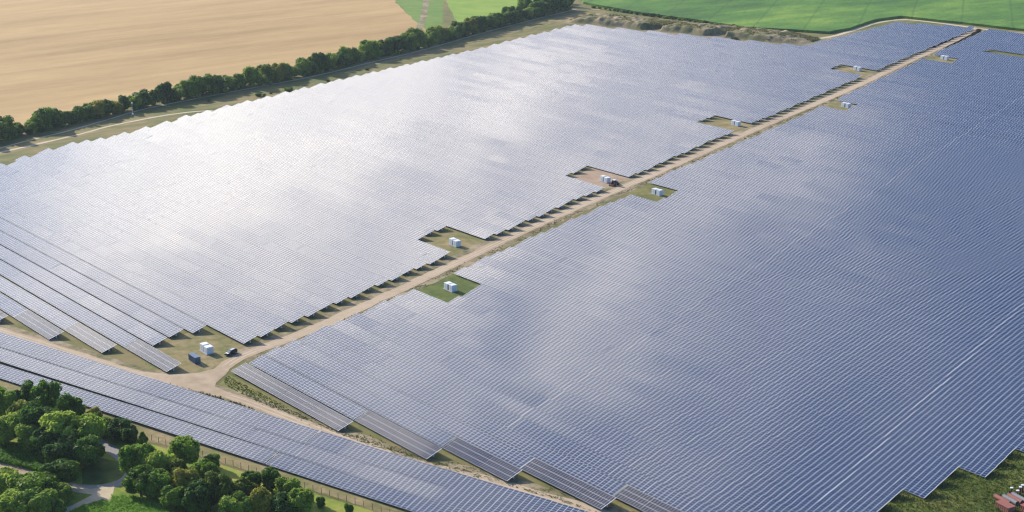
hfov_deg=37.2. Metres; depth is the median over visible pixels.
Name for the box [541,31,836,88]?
solar panel row
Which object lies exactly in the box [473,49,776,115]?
solar panel row
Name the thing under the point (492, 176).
solar panel row
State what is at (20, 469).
path
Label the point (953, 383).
solar panel row
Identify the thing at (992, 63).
solar panel row
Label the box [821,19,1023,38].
perimeter path
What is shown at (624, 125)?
solar panel row
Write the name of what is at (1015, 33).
solar panel row
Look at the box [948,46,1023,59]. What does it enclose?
solar panel row
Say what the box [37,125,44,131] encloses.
shrub
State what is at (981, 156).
solar panel row
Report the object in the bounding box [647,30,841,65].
solar panel row
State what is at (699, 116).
solar panel row
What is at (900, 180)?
solar panel row
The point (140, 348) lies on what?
solar panel row
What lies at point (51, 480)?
tree
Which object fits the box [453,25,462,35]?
tree
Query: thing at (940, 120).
solar panel row
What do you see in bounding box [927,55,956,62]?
clearing ground
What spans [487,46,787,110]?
solar panel row
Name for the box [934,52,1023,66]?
solar panel row
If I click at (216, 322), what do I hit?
solar panel row
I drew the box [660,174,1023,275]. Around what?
solar panel row
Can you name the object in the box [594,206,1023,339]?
solar panel row
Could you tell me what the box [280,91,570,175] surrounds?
solar panel row
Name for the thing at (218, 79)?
tree
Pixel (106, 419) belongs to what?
shrub
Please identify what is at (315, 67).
tree
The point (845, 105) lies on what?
transformer station
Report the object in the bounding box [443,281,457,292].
transformer station
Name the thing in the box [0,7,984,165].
field margin
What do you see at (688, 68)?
solar panel row
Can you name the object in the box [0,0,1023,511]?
ground
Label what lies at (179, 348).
compound ground
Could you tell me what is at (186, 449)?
tree
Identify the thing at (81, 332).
solar panel row
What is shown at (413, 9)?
pasture
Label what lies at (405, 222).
solar panel row
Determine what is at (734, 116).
solar panel row
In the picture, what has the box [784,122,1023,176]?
solar panel row
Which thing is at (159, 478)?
tree
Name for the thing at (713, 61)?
solar panel row
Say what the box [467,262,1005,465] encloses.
solar panel row
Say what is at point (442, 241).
clearing ground
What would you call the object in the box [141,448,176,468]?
tree
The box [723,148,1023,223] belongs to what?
solar panel row
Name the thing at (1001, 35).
solar panel row
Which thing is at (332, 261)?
solar panel row
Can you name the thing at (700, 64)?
solar panel row
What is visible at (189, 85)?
tree
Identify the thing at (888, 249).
solar panel row
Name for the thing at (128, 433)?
shrub
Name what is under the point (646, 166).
solar panel row
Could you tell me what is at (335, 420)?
solar panel row
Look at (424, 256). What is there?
solar panel row
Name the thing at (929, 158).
solar panel row
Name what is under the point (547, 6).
tree
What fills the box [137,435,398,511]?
wire fence
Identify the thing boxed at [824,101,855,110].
clearing ground
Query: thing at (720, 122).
clearing ground
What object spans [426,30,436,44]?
tree
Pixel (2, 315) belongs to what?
solar panel row
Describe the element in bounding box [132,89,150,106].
tree
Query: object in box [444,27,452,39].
tree
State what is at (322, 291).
solar panel row
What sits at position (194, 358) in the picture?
shipping container
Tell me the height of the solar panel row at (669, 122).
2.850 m
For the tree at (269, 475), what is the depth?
496.83 m
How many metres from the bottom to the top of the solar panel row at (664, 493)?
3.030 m
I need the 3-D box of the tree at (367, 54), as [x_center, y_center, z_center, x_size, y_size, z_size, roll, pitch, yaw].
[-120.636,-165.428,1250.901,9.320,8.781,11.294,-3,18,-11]
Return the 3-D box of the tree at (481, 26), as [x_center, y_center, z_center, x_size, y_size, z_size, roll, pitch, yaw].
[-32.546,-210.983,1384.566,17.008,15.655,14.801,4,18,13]
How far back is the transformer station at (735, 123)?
1016.96 m
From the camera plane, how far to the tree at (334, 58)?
1208.62 m
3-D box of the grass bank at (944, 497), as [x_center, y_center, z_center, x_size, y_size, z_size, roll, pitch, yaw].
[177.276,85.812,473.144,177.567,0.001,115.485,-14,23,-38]
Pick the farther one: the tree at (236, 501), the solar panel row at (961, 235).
the solar panel row at (961, 235)
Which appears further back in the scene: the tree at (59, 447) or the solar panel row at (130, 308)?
the solar panel row at (130, 308)
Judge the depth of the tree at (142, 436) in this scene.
529.95 m
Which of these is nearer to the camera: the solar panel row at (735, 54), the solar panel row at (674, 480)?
the solar panel row at (674, 480)
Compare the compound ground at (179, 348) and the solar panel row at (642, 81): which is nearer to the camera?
the compound ground at (179, 348)
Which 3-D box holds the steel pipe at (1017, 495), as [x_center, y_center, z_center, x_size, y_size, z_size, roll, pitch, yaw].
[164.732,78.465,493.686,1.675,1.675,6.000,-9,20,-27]
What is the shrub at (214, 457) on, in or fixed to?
on the meadow
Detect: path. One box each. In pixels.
[0,8,599,148]
[0,110,212,152]
[0,462,36,473]
[345,21,566,72]
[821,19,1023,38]
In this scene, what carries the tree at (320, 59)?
on the ground at (128, 356)
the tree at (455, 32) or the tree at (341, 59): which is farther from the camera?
the tree at (455, 32)
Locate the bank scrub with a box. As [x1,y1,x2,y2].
[569,13,818,41]
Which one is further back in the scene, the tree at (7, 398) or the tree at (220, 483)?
the tree at (7, 398)
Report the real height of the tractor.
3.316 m
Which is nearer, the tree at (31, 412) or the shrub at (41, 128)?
the tree at (31, 412)
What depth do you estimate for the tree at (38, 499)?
476.04 m
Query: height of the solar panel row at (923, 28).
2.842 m
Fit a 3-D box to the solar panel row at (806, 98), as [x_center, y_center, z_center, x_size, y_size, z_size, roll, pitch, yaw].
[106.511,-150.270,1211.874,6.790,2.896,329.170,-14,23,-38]
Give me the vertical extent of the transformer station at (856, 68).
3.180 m
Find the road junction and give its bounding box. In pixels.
[140,364,230,398]
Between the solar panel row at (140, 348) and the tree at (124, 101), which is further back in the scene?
the tree at (124, 101)
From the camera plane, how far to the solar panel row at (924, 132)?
991.39 m
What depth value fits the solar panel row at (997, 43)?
1317.70 m
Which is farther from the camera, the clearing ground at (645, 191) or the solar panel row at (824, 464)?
the clearing ground at (645, 191)
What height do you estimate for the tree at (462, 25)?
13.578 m
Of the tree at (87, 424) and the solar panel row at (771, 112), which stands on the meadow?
the tree at (87, 424)
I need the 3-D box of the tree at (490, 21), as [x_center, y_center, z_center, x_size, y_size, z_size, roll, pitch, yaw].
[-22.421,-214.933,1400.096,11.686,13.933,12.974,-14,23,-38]
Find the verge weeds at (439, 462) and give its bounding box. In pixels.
[256,399,633,511]
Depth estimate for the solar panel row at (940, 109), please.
1057.02 m
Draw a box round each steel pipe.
[993,493,1011,503]
[1001,494,1018,505]
[1007,493,1023,503]
[1011,492,1023,499]
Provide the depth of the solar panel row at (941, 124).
1013.35 m
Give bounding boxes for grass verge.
[0,347,437,511]
[218,375,297,411]
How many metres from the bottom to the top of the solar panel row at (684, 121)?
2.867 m
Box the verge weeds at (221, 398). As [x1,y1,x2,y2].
[170,383,316,434]
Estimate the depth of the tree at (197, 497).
479.03 m
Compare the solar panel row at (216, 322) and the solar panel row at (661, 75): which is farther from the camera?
the solar panel row at (661, 75)
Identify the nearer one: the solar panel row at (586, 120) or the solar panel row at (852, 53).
the solar panel row at (586, 120)
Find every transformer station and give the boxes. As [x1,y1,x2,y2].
[199,342,214,355]
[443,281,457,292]
[448,237,461,247]
[600,175,610,183]
[651,188,663,195]
[730,120,740,126]
[840,102,850,107]
[853,66,861,70]
[940,55,948,59]
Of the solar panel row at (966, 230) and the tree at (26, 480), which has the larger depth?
the solar panel row at (966, 230)
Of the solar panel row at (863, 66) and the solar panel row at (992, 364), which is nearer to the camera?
the solar panel row at (992, 364)
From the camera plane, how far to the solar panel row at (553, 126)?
1031.28 m
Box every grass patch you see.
[0,443,44,470]
[81,458,124,483]
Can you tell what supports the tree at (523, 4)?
on the ground at (128, 356)
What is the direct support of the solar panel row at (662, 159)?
on the field margin
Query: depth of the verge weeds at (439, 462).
520.01 m
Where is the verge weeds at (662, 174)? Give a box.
[260,29,979,355]
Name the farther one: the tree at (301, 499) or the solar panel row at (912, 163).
the solar panel row at (912, 163)
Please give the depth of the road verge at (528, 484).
553.50 m
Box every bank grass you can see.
[224,376,595,511]
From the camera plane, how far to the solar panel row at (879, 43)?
1314.49 m
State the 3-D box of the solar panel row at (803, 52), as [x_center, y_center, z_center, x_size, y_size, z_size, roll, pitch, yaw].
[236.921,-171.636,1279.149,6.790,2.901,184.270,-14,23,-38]
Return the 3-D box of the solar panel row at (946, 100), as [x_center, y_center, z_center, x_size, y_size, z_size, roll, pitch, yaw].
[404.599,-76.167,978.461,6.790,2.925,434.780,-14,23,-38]
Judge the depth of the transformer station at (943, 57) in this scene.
1251.73 m
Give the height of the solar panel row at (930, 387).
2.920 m
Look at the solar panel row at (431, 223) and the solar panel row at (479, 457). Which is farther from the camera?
the solar panel row at (431, 223)
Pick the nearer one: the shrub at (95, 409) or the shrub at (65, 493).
the shrub at (65, 493)
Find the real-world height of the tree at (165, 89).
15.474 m
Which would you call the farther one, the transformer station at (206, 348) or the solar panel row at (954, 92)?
the solar panel row at (954, 92)
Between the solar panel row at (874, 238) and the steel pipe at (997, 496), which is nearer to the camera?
the steel pipe at (997, 496)
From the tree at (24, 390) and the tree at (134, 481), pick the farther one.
the tree at (24, 390)
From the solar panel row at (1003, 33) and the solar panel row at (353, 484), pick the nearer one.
the solar panel row at (353, 484)
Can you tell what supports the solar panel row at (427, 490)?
on the grass verge at (149, 432)
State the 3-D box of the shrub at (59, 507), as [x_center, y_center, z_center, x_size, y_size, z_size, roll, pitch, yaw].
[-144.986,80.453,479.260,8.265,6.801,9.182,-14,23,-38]
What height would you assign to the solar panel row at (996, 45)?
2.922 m
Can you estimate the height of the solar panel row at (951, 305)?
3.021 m
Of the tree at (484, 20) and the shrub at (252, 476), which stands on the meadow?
the shrub at (252, 476)
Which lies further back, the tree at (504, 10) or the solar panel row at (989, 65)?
the tree at (504, 10)
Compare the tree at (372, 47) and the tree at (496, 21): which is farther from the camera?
the tree at (496, 21)
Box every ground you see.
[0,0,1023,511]
[142,330,247,373]
[419,274,480,302]
[425,230,481,254]
[571,168,627,187]
[627,184,675,201]
[703,117,752,130]
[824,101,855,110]
[833,65,874,76]
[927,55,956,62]
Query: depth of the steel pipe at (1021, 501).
491.78 m
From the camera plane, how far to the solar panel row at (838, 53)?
1268.64 m
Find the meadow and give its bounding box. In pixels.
[0,416,371,511]
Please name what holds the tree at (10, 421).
on the meadow
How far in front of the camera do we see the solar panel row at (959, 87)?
1132.37 m
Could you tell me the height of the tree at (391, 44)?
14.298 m
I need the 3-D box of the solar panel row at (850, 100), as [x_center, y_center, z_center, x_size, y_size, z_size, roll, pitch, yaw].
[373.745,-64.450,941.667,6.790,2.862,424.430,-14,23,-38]
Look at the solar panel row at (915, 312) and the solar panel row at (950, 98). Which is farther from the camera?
the solar panel row at (950, 98)
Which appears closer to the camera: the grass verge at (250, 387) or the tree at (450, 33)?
the grass verge at (250, 387)
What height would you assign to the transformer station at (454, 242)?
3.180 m
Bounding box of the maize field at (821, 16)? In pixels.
[583,0,1023,33]
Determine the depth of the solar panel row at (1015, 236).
832.41 m
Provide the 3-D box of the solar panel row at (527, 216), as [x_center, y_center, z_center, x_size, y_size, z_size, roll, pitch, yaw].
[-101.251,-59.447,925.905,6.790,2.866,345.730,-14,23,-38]
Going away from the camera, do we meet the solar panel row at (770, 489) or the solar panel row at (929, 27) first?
the solar panel row at (770, 489)
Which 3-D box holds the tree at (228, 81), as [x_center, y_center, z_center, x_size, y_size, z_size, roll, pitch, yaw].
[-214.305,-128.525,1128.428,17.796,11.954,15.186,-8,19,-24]
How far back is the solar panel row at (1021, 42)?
1336.46 m
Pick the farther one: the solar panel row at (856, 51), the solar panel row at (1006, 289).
the solar panel row at (856, 51)
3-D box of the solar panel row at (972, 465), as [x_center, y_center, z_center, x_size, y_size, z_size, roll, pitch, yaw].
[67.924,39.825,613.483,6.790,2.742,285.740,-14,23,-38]
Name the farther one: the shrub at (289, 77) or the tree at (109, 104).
the shrub at (289, 77)
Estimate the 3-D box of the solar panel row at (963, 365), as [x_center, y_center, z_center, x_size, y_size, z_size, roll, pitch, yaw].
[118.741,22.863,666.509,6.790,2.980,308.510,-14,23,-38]
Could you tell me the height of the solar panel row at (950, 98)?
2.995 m
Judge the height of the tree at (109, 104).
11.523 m
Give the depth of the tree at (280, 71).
1161.90 m
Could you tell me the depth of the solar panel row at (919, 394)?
619.59 m
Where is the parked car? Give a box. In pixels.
[224,348,237,355]
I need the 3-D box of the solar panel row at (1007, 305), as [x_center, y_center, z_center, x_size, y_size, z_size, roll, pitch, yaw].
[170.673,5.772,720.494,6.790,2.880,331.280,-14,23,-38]
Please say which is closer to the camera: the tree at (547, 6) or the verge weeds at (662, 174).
the verge weeds at (662, 174)
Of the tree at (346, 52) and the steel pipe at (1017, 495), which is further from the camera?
the tree at (346, 52)
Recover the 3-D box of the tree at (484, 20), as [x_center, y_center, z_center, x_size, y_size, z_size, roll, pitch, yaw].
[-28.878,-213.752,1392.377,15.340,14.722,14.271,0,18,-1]
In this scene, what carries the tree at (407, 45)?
on the ground at (128, 356)
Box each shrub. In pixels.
[26,129,32,134]
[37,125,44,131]
[50,500,66,511]
[56,482,74,503]
[70,118,78,124]
[85,115,93,120]
[86,406,102,416]
[101,416,110,436]
[106,417,131,438]
[120,423,138,442]
[160,98,166,103]
[172,97,179,101]
[204,453,220,467]
[241,470,261,486]
[273,476,303,494]
[284,75,293,79]
[316,496,325,506]
[344,503,353,511]
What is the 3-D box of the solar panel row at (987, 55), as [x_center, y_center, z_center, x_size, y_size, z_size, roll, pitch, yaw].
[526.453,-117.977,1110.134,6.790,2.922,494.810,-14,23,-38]
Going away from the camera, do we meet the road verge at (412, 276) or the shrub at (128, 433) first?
the shrub at (128, 433)
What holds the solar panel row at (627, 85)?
on the ground at (128, 356)
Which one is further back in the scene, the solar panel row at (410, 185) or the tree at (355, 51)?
the tree at (355, 51)
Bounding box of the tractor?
[609,179,619,186]
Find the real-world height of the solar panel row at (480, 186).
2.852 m
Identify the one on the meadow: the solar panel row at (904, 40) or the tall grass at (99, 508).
the tall grass at (99, 508)
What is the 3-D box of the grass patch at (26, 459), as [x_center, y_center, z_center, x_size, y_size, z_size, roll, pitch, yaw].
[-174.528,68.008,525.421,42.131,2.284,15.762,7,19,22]
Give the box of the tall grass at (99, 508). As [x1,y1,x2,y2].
[67,499,115,511]
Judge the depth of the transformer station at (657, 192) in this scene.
849.82 m
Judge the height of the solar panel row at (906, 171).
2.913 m
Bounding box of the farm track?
[416,0,429,29]
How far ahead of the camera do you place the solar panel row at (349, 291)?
778.87 m
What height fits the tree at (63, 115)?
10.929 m
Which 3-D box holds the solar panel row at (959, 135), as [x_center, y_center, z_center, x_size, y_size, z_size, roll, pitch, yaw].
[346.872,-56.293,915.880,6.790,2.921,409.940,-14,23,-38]
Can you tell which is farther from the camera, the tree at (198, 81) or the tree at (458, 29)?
the tree at (458, 29)
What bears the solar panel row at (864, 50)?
on the ground at (128, 356)
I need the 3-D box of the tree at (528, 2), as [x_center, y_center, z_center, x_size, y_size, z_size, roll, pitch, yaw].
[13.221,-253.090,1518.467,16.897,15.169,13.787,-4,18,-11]
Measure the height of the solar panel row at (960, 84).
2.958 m
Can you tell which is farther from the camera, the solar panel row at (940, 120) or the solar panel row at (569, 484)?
the solar panel row at (940, 120)
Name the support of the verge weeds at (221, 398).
on the road verge at (528, 484)
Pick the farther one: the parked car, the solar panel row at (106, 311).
the solar panel row at (106, 311)
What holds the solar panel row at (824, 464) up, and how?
on the ground at (128, 356)
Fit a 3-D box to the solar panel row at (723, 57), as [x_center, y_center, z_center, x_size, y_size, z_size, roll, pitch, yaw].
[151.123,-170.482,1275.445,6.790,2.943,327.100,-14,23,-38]
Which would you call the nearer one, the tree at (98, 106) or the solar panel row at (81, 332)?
the solar panel row at (81, 332)
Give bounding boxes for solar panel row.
[0,163,319,316]
[0,172,303,322]
[0,183,287,328]
[0,194,273,337]
[0,205,256,343]
[0,218,205,332]
[0,231,182,337]
[0,245,166,344]
[0,260,180,371]
[0,276,115,352]
[0,293,63,338]
[0,311,7,321]
[0,332,587,511]
[0,348,523,511]
[0,364,467,511]
[7,161,332,309]
[15,155,347,303]
[30,153,362,298]
[39,148,374,291]
[55,146,388,285]
[65,142,401,280]
[78,140,413,273]
[92,137,426,268]
[106,135,439,264]
[117,132,449,258]
[130,130,425,239]
[139,126,435,234]
[152,124,446,230]
[159,121,493,238]
[172,119,506,234]
[178,115,517,229]
[191,113,525,223]
[200,110,536,220]
[212,108,547,216]
[221,105,555,210]
[231,362,352,430]
[232,103,566,208]
[241,100,573,203]
[249,355,441,458]
[253,99,584,199]
[262,96,594,195]
[264,346,521,480]
[273,94,603,191]
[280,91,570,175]
[282,339,615,508]
[290,90,581,173]
[299,87,588,169]
[299,333,682,511]
[309,86,635,176]
[314,325,722,511]
[315,83,644,173]
[327,81,654,169]
[329,319,760,511]
[333,79,660,165]
[344,77,668,162]
[345,313,801,511]
[351,75,674,158]
[362,73,683,155]
[362,307,837,511]
[368,71,690,152]
[374,300,877,511]
[379,70,696,148]
[386,68,705,146]
[388,294,890,510]
[395,66,709,142]
[402,64,717,140]
[402,289,902,499]
[411,63,725,137]
[418,60,732,134]
[428,59,700,121]
[434,57,708,120]
[442,55,714,118]
[448,296,935,497]
[449,54,756,122]
[454,267,996,476]
[457,52,764,120]
[462,290,947,486]
[463,50,770,117]
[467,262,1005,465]
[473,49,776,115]
[473,283,958,475]
[477,256,1015,456]
[478,47,781,112]
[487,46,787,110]
[490,251,1023,451]
[491,44,794,107]
[499,42,798,104]
[502,247,1023,436]
[503,41,804,103]
[511,39,811,100]
[513,242,1023,424]
[516,37,814,96]
[522,236,1023,412]
[525,36,820,95]
[528,34,827,93]
[534,232,1023,401]
[537,33,830,89]
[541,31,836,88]
[545,228,1023,390]
[550,30,842,86]
[553,28,846,84]
[556,223,1023,379]
[561,27,852,82]
[565,26,857,80]
[565,218,1023,368]
[572,24,860,77]
[576,214,1023,358]
[584,24,832,68]
[586,210,1023,349]
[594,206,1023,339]
[604,202,1023,330]
[614,198,1023,321]
[615,27,835,68]
[624,194,1023,313]
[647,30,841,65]
[649,177,1023,282]
[658,198,1023,305]
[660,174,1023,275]
[667,170,1023,268]
[667,194,1023,297]
[673,189,1023,289]
[675,167,1023,260]
[677,33,880,69]
[684,163,1023,254]
[693,160,1023,247]
[701,157,1023,241]
[705,154,1023,234]
[713,36,885,68]
[715,151,1023,229]
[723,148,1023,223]
[731,145,1023,217]
[735,141,1023,211]
[743,138,1023,205]
[745,40,888,65]
[751,136,1023,200]
[758,133,1023,195]
[763,129,1023,190]
[770,127,1023,185]
[778,124,1023,180]
[780,43,894,64]
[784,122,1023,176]
[788,119,1023,171]
[796,116,1023,166]
[802,114,1023,162]
[803,44,898,62]
[804,111,1023,158]
[810,43,901,60]
[813,109,1023,154]
[815,41,905,59]
[816,106,1023,149]
[820,40,911,57]
[827,39,914,55]
[832,37,917,53]
[837,36,923,51]
[837,97,1023,134]
[840,94,1023,130]
[843,35,927,50]
[847,108,1023,145]
[849,33,929,48]
[849,92,1023,126]
[849,105,1023,141]
[850,89,1023,123]
[853,32,934,46]
[856,103,1023,137]
[858,87,1023,119]
[859,31,939,45]
[865,30,941,43]
[865,85,1023,116]
[867,83,1023,112]
[869,28,946,42]
[873,80,1023,109]
[874,78,1023,106]
[875,27,950,40]
[881,26,952,37]
[882,76,1023,102]
[885,24,957,37]
[888,74,1023,99]
[889,23,961,35]
[889,72,1023,96]
[895,22,964,32]
[917,23,967,32]
[917,59,1023,76]
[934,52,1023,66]
[942,25,971,30]
[943,48,1023,61]
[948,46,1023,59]
[952,59,1023,71]
[955,43,989,50]
[959,40,1023,49]
[959,58,1023,69]
[960,41,1023,54]
[966,38,1023,47]
[967,36,1023,45]
[973,35,1023,43]
[980,32,1023,39]
[983,30,1023,37]
[987,29,1023,35]
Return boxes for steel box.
[995,499,1015,511]
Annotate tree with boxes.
[0,115,17,140]
[0,386,19,416]
[0,412,19,444]
[0,466,19,494]
[0,488,29,511]
[5,399,29,414]
[5,471,47,491]
[13,379,33,401]
[14,122,24,135]
[14,423,40,451]
[17,400,55,426]
[21,487,63,511]
[24,121,38,133]
[27,117,47,131]
[28,379,62,407]
[29,427,59,455]
[31,107,53,125]
[38,410,76,437]
[38,458,78,482]
[41,435,77,463]
[41,472,60,489]
[52,110,59,126]
[54,392,86,415]
[57,110,68,124]
[65,109,79,123]
[65,412,105,442]
[70,434,105,466]
[73,106,85,121]
[83,105,94,116]
[88,100,105,116]
[100,98,114,114]
[111,101,122,113]
[117,443,154,473]
[118,95,129,111]
[120,464,152,495]
[129,96,142,108]
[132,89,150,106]
[137,432,147,444]
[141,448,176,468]
[145,468,171,498]
[149,89,160,104]
[155,81,173,101]
[158,484,185,508]
[164,457,187,478]
[167,435,200,465]
[170,466,201,487]
[172,85,185,98]
[173,79,197,97]
[181,478,213,511]
[188,458,220,480]
[190,75,204,92]
[201,73,218,93]
[204,469,232,505]
[214,75,223,90]
[218,490,252,511]
[222,75,235,88]
[228,78,239,90]
[229,476,258,496]
[232,73,246,87]
[243,65,262,86]
[249,486,271,511]
[255,64,270,70]
[258,65,275,81]
[260,72,268,84]
[261,467,280,491]
[270,491,297,511]
[271,63,287,79]
[281,62,294,79]
[287,488,314,511]
[292,66,301,76]
[295,57,312,74]
[307,52,328,70]
[310,61,319,72]
[324,54,330,69]
[326,52,337,67]
[335,52,347,66]
[338,46,353,64]
[346,46,359,61]
[354,50,364,62]
[358,39,379,57]
[363,51,370,59]
[377,40,384,56]
[378,39,390,55]
[384,38,394,50]
[388,37,403,50]
[395,35,413,49]
[400,32,419,50]
[406,27,428,46]
[425,25,442,43]
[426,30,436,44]
[434,25,448,39]
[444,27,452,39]
[452,29,458,36]
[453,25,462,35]
[457,22,467,33]
[463,17,477,32]
[464,22,470,32]
[470,16,484,32]
[477,15,487,29]
[485,15,493,27]
[487,16,499,25]
[490,12,504,25]
[501,7,508,12]
[502,13,510,23]
[504,13,509,24]
[507,5,522,19]
[507,10,518,21]
[517,0,526,8]
[517,0,532,7]
[521,10,528,17]
[524,7,533,16]
[527,1,545,13]
[531,7,541,17]
[540,0,558,11]
[544,2,550,13]
[559,0,568,10]
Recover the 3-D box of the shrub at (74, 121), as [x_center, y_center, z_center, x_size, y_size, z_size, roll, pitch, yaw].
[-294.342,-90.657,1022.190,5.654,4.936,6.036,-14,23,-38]
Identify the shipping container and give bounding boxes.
[188,352,200,363]
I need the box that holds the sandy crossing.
[64,484,113,511]
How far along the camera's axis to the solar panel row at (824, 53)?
1273.21 m
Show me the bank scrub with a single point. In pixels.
(810, 37)
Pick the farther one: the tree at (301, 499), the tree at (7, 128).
the tree at (7, 128)
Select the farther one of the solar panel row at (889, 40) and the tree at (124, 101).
the solar panel row at (889, 40)
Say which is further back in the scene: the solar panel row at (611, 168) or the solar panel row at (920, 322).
the solar panel row at (611, 168)
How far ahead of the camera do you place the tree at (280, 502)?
476.85 m
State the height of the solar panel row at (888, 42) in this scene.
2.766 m
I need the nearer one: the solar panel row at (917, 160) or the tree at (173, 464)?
the tree at (173, 464)
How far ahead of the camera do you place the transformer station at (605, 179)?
876.14 m
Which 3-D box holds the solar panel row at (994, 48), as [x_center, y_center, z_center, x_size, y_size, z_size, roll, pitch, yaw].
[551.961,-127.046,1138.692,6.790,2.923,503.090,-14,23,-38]
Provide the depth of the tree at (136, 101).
1064.24 m
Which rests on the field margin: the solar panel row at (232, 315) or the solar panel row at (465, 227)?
the solar panel row at (465, 227)
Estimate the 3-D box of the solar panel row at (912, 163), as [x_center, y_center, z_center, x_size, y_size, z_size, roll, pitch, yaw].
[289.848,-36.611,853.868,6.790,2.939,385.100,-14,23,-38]
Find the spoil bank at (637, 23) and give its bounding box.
[563,12,820,45]
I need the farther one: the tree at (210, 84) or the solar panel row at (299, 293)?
the tree at (210, 84)
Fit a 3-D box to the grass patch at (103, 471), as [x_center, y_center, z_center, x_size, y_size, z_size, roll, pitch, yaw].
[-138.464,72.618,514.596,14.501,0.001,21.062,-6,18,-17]
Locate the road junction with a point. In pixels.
(204, 381)
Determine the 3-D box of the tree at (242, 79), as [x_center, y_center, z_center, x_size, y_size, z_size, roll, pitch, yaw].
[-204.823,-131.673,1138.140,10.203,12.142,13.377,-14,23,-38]
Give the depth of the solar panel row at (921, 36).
1358.64 m
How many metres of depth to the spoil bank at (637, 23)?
1382.71 m
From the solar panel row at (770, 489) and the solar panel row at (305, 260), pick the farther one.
the solar panel row at (305, 260)
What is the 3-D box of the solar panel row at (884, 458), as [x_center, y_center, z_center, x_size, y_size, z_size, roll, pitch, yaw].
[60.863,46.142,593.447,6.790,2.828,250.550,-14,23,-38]
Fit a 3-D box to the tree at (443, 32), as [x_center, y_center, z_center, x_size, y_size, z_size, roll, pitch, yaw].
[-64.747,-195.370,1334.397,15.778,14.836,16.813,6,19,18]
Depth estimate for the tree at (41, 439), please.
518.63 m
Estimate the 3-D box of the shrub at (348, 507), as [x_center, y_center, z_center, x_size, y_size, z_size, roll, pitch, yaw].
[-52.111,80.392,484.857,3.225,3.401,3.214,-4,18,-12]
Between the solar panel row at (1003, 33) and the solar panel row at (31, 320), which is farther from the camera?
the solar panel row at (1003, 33)
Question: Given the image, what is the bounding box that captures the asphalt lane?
[67,438,127,488]
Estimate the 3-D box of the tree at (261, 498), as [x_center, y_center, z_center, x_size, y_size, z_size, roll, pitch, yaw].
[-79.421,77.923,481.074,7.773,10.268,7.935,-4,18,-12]
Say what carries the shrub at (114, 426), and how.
on the meadow
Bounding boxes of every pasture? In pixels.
[396,0,443,29]
[446,0,532,21]
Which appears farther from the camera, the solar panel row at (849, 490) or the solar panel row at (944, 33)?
the solar panel row at (944, 33)
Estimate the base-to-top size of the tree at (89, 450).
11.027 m
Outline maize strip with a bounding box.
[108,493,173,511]
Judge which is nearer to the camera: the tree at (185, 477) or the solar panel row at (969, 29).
the tree at (185, 477)
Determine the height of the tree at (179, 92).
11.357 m
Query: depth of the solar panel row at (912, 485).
564.72 m
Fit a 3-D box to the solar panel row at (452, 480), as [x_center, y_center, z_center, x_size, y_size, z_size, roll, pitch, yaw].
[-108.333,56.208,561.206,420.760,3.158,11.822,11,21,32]
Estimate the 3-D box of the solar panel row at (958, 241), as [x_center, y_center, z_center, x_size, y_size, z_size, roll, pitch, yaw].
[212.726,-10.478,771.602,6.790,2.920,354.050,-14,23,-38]
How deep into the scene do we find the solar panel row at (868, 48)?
1292.64 m
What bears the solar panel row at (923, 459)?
on the ground at (128, 356)
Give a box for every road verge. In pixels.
[0,323,631,511]
[232,28,982,361]
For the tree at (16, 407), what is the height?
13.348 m
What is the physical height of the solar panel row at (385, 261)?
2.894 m
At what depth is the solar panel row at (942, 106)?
1066.51 m
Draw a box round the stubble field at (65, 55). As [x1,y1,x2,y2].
[0,0,425,124]
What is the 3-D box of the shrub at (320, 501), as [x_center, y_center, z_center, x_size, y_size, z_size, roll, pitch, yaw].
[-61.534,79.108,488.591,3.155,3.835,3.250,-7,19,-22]
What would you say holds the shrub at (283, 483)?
on the meadow
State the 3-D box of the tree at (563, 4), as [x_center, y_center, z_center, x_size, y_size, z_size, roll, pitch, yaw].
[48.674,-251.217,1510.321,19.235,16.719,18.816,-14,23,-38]
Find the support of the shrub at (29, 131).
on the ground at (128, 356)
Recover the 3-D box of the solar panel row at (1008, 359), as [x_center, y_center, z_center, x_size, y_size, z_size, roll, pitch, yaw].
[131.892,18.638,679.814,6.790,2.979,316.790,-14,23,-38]
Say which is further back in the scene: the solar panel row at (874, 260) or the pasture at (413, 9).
the pasture at (413, 9)
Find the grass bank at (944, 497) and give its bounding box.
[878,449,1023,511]
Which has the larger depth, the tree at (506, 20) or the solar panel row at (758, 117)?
the tree at (506, 20)
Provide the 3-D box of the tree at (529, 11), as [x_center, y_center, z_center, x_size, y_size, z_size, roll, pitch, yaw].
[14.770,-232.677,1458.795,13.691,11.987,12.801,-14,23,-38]
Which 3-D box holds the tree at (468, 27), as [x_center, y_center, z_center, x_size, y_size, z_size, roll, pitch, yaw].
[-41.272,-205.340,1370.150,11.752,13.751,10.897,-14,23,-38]
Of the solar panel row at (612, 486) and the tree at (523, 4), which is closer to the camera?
the solar panel row at (612, 486)
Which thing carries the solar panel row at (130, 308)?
on the ground at (128, 356)
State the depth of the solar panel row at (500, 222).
884.86 m
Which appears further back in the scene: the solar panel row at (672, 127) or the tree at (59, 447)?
the solar panel row at (672, 127)
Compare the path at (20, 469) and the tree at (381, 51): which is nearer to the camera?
the path at (20, 469)

